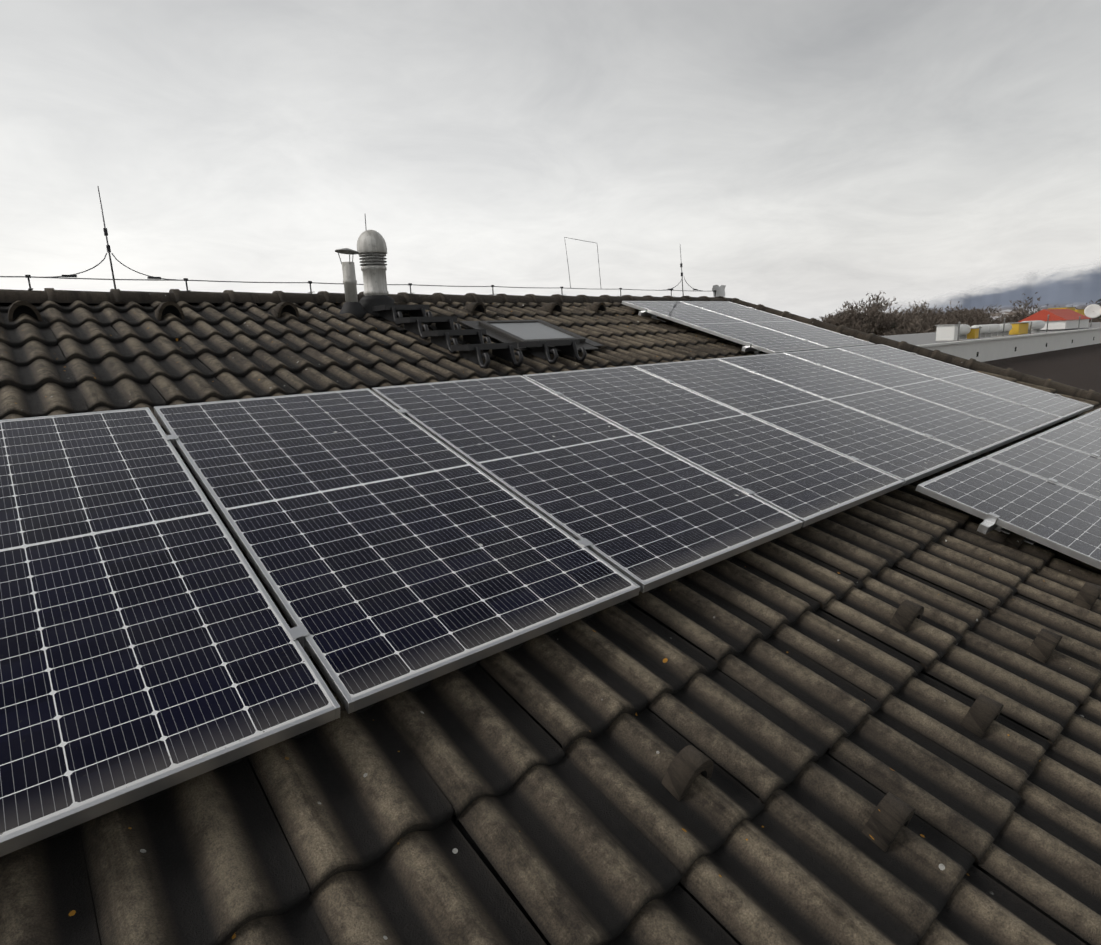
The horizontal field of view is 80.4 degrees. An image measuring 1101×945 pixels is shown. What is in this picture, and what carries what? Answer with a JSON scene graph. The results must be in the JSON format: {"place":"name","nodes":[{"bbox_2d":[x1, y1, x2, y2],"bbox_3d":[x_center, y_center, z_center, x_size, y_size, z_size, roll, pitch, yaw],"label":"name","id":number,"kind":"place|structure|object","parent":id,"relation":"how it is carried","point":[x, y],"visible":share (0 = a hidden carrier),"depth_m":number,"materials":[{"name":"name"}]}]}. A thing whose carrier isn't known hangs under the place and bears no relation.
{"place":"outdoors","nodes":[
{"label":"outdoors","id":0,"kind":"place"},
{"bbox_2d":[0,0,1100,320],"label":"sky","id":1,"kind":"structure","parent":0,"point":[804,158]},
{"bbox_2d":[823,260,1100,320],"bbox_3d":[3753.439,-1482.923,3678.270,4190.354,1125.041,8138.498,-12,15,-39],"label":"mountains","id":2,"kind":"structure","parent":0,"point":[1080,289],"depth_m":3702.65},
{"bbox_2d":[875,322,1100,361],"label":"white building","id":3,"kind":"structure","parent":0,"point":[983,349],"depth_m":40.15,"materials":[{"name":"grey"}]},
{"bbox_2d":[935,304,1100,340],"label":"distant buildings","id":4,"kind":"structure","parent":3,"relation":"on","point":[1058,318],"depth_m":44.05,"materials":[{"name":"white"}]},
{"label":"ground","id":5,"kind":"structure","parent":0,"visible":0},
{"bbox_2d":[820,310,883,334],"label":"bare tree","id":6,"kind":"object","parent":5,"relation":"on","point":[843,319],"visible":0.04,"depth_m":134.77,"materials":[{"name":"brown plant"}]},
{"bbox_2d":[821,300,891,332],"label":"bare tree","id":7,"kind":"object","parent":5,"relation":"on","point":[847,321],"visible":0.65,"depth_m":121.32,"materials":[{"name":"brown plant"}]},
{"bbox_2d":[848,292,903,333],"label":"bare tree","id":8,"kind":"object","parent":5,"relation":"on","point":[894,311],"visible":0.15,"depth_m":132.23,"materials":[{"name":"brown plant"}]},
{"bbox_2d":[853,298,903,335],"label":"bare tree","id":9,"kind":"object","parent":5,"relation":"on","point":[885,324],"visible":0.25,"depth_m":122.80,"materials":[{"name":"brown plant"}]},
{"bbox_2d":[871,310,916,335],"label":"bare tree","id":10,"kind":"object","parent":5,"relation":"on","point":[899,321],"visible":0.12,"depth_m":124.27,"materials":[{"name":"brown plant"}]},
{"bbox_2d":[880,313,940,335],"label":"bare tree","id":11,"kind":"object","parent":5,"relation":"on","point":[906,319],"visible":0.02,"depth_m":126.72,"materials":[{"name":"brown plant"}]},
{"bbox_2d":[900,307,925,318],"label":"bare tree","id":12,"kind":"object","parent":5,"relation":"on","point":[907,310],"visible":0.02,"depth_m":170.32,"materials":[{"name":"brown plant"}]},
{"bbox_2d":[879,303,966,335],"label":"bare tree","id":13,"kind":"object","parent":5,"relation":"on","point":[920,323],"visible":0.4,"depth_m":106.63,"materials":[{"name":"brown plant"}]},
{"bbox_2d":[901,314,961,333],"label":"bare tree","id":14,"kind":"object","parent":5,"relation":"on","point":[935,320],"visible":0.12,"depth_m":117.03,"materials":[{"name":"brown plant"}]},
{"bbox_2d":[907,300,960,323],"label":"bare tree","id":15,"kind":"object","parent":5,"relation":"on","point":[932,313],"visible":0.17,"depth_m":135.64,"materials":[{"name":"brown plant"}]},
{"bbox_2d":[931,306,963,318],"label":"bare tree","id":16,"kind":"object","parent":5,"relation":"on","point":[941,312],"depth_m":159.42,"materials":[{"name":"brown plant"}]},
{"bbox_2d":[933,308,984,326],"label":"bare tree","id":17,"kind":"object","parent":5,"relation":"on","point":[969,321],"visible":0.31,"depth_m":140.06,"materials":[{"name":"brown plant"}]},
{"bbox_2d":[965,307,996,322],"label":"bare tree","id":18,"kind":"object","parent":5,"relation":"on","point":[978,315],"visible":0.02,"depth_m":164.43,"materials":[{"name":"brown plant"}]},
{"bbox_2d":[964,309,1019,325],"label":"bare tree","id":19,"kind":"object","parent":5,"relation":"on","point":[995,321],"visible":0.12,"depth_m":116.38,"materials":[{"name":"brown plant"}]},
{"bbox_2d":[976,304,1008,323],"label":"bare tree","id":20,"kind":"object","parent":5,"relation":"on","point":[990,310],"visible":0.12,"depth_m":166.05,"materials":[{"name":"brown plant"}]},
{"bbox_2d":[999,292,1040,323],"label":"bare tree","id":21,"kind":"object","parent":5,"relation":"on","point":[1024,308],"visible":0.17,"depth_m":109.43,"materials":[{"name":"brown plant"}]},
{"bbox_2d":[973,343,1100,404],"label":"brown lean to roof","id":22,"kind":"object","parent":5,"relation":"on","point":[1079,367],"depth_m":37.87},
{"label":"houses","id":23,"kind":"object","parent":5,"relation":"on","visible":0},
{"bbox_2d":[836,299,867,325],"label":"bare tree","id":24,"kind":"object","parent":23,"relation":"on","point":[856,307],"depth_m":152.05,"materials":[{"name":"brown plant"}]},
{"bbox_2d":[945,301,985,324],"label":"bare tree","id":25,"kind":"object","parent":23,"relation":"on","point":[972,311],"visible":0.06,"depth_m":145.50,"materials":[{"name":"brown plant"}]},
{"bbox_2d":[1082,300,1100,321],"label":"bare tree","id":26,"kind":"object","parent":23,"relation":"on","point":[1092,318],"visible":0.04,"depth_m":112.03,"materials":[{"name":"plant"}]},
{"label":"house walls","id":27,"kind":"object","parent":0,"visible":0},
{"bbox_2d":[0,303,449,305],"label":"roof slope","id":28,"kind":"structure","parent":27,"relation":"on","point":[144,303],"depth_m":5.10,"materials":[{"name":"tile"}]},
{"bbox_2d":[0,288,732,303],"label":"ridge tiles","id":29,"kind":"object","parent":28,"relation":"on","point":[115,296],"visible":0.75,"depth_m":5.55,"materials":[{"name":"concrete"}]},
{"bbox_2d":[0,186,718,297],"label":"lightning rod","id":30,"kind":"object","parent":29,"relation":"on","point":[151,278],"visible":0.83,"depth_m":5.21,"materials":[{"name":"metal"}]},
{"bbox_2d":[712,285,725,296],"bbox_3d":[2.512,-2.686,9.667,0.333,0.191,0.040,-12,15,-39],"label":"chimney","id":31,"kind":"object","parent":29,"relation":"on","point":[720,290],"visible":0.91,"depth_m":9.65,"materials":[{"name":"white metal"}]},
{"bbox_2d":[41,305,1100,944],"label":"roof tile gaps","id":32,"kind":"object","parent":27,"relation":"on","point":[489,865],"depth_m":1.87,"materials":[{"name":"black"}]},
{"bbox_2d":[335,230,398,318],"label":"chimney flues","id":33,"kind":"object","parent":32,"relation":"on","point":[371,251],"visible":0.94,"depth_m":5.65,"materials":[{"name":"galvanised metal"}]},
{"bbox_2d":[372,305,586,368],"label":"roof steps","id":34,"kind":"structure","parent":32,"relation":"on","point":[445,326],"depth_m":5.16,"materials":[{"name":"black metal"}]},
{"bbox_2d":[459,320,603,351],"bbox_3d":[-0.151,-1.209,5.779,0.940,0.100,0.970,-12,32,-39],"label":"skylight","id":35,"kind":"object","parent":32,"relation":"on","point":[508,331],"depth_m":5.74},
{"bbox_2d":[0,300,1100,944],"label":"roof tiles","id":36,"kind":"object","parent":32,"relation":"on","point":[592,830],"visible":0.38,"depth_m":1.74,"materials":[{"name":"brown tile"}]},
{"bbox_2d":[8,301,1100,851],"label":"tiles","id":37,"kind":"object","parent":32,"relation":"on","point":[892,815],"visible":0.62,"depth_m":2.02,"materials":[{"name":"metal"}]},
{"bbox_2d":[164,307,1099,656],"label":"panel mounting","id":38,"kind":"object","parent":32,"relation":"on","point":[984,527],"visible":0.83,"depth_m":3.26,"materials":[{"name":"metal"}]},
{"bbox_2d":[0,407,339,856],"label":"panel","id":39,"kind":"object","parent":38,"relation":"attached to","point":[149,646],"visible":1,"depth_m":1.68,"materials":[{"name":"glass"}]},
{"bbox_2d":[154,388,639,713],"bbox_3d":[-0.750,0.060,2.595,1.038,0.037,2.094,-12,32,-39],"label":"panel","id":40,"kind":"object","parent":38,"relation":"attached to","point":[389,550],"visible":1,"depth_m":2.27,"materials":[{"name":"glass"}]},
{"bbox_2d":[372,375,802,592],"bbox_3d":[0.059,-0.111,3.255,1.038,0.036,2.094,-12,32,-39],"label":"panel","id":41,"kind":"object","parent":38,"relation":"attached to","point":[644,515],"visible":0.9,"depth_m":2.99,"materials":[{"name":"glass"}]},
{"bbox_2d":[522,366,903,526],"bbox_3d":[0.867,-0.281,3.916,1.038,0.036,2.094,-12,32,-39],"label":"panel","id":42,"kind":"object","parent":38,"relation":"attached to","point":[806,482],"visible":0.79,"depth_m":3.70,"materials":[{"name":"glass"}]},
{"bbox_2d":[622,301,829,353],"bbox_3d":[1.885,-1.643,7.240,1.038,0.036,2.094,-12,32,-39],"label":"panel","id":43,"kind":"object","parent":38,"relation":"on","point":[765,340],"visible":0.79,"depth_m":7.09,"materials":[{"name":"glass"}]},
{"bbox_2d":[680,301,874,348],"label":"panel","id":44,"kind":"object","parent":38,"relation":"on","point":[816,335],"visible":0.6,"depth_m":7.79,"materials":[{"name":"glass"}]},
{"bbox_2d":[633,358,973,485],"bbox_3d":[1.675,-0.452,4.577,1.038,0.036,2.094,-12,32,-39],"label":"panel","id":45,"kind":"object","parent":38,"relation":"attached to","point":[906,456],"visible":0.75,"depth_m":4.39,"materials":[{"name":"glass"}]},
{"bbox_2d":[717,353,1024,457],"bbox_3d":[2.484,-0.623,5.238,1.038,0.035,2.094,-12,32,-39],"label":"panel","id":46,"kind":"object","parent":38,"relation":"attached to","point":[976,436],"visible":0.81,"depth_m":5.07,"materials":[{"name":"glass"}]},
{"bbox_2d":[784,348,1062,436],"bbox_3d":[3.292,-0.793,5.899,1.038,0.036,2.094,-12,32,-39],"label":"panel","id":47,"kind":"object","parent":38,"relation":"attached to","point":[1026,420],"visible":0.9,"depth_m":5.75,"materials":[{"name":"glass"}]},
{"bbox_2d":[838,344,1093,420],"bbox_3d":[4.101,-0.965,6.560,1.038,0.037,2.094,-12,32,-39],"label":"panel","id":48,"kind":"object","parent":38,"relation":"attached to","point":[1065,408],"visible":0.79,"depth_m":6.42,"materials":[{"name":"glass"}]},
{"bbox_2d":[916,457,1100,569],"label":"panel","id":49,"kind":"object","parent":38,"relation":"attached to","point":[1055,516],"visible":1,"depth_m":3.50,"materials":[{"name":"glass"}]},
{"bbox_2d":[985,436,1100,498],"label":"panel","id":50,"kind":"object","parent":38,"relation":"attached to","point":[1074,469],"visible":0.77,"depth_m":4.27,"materials":[{"name":"glass"}]},
{"bbox_2d":[1035,420,1100,457],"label":"panel","id":51,"kind":"object","parent":38,"relation":"attached to","point":[1079,436],"visible":0.69,"depth_m":4.99,"materials":[{"name":"glass"}]},
{"bbox_2d":[1073,408,1100,428],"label":"panel","id":52,"kind":"object","parent":38,"relation":"attached to","point":[1093,418],"visible":0.67,"depth_m":5.63,"materials":[{"name":"glass"}]},
{"bbox_2d":[730,298,1100,403],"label":"verge tiles","id":53,"kind":"object","parent":32,"relation":"attached to","point":[1060,388],"visible":0.88,"depth_m":8.01,"materials":[{"name":"concrete"}]}
]}

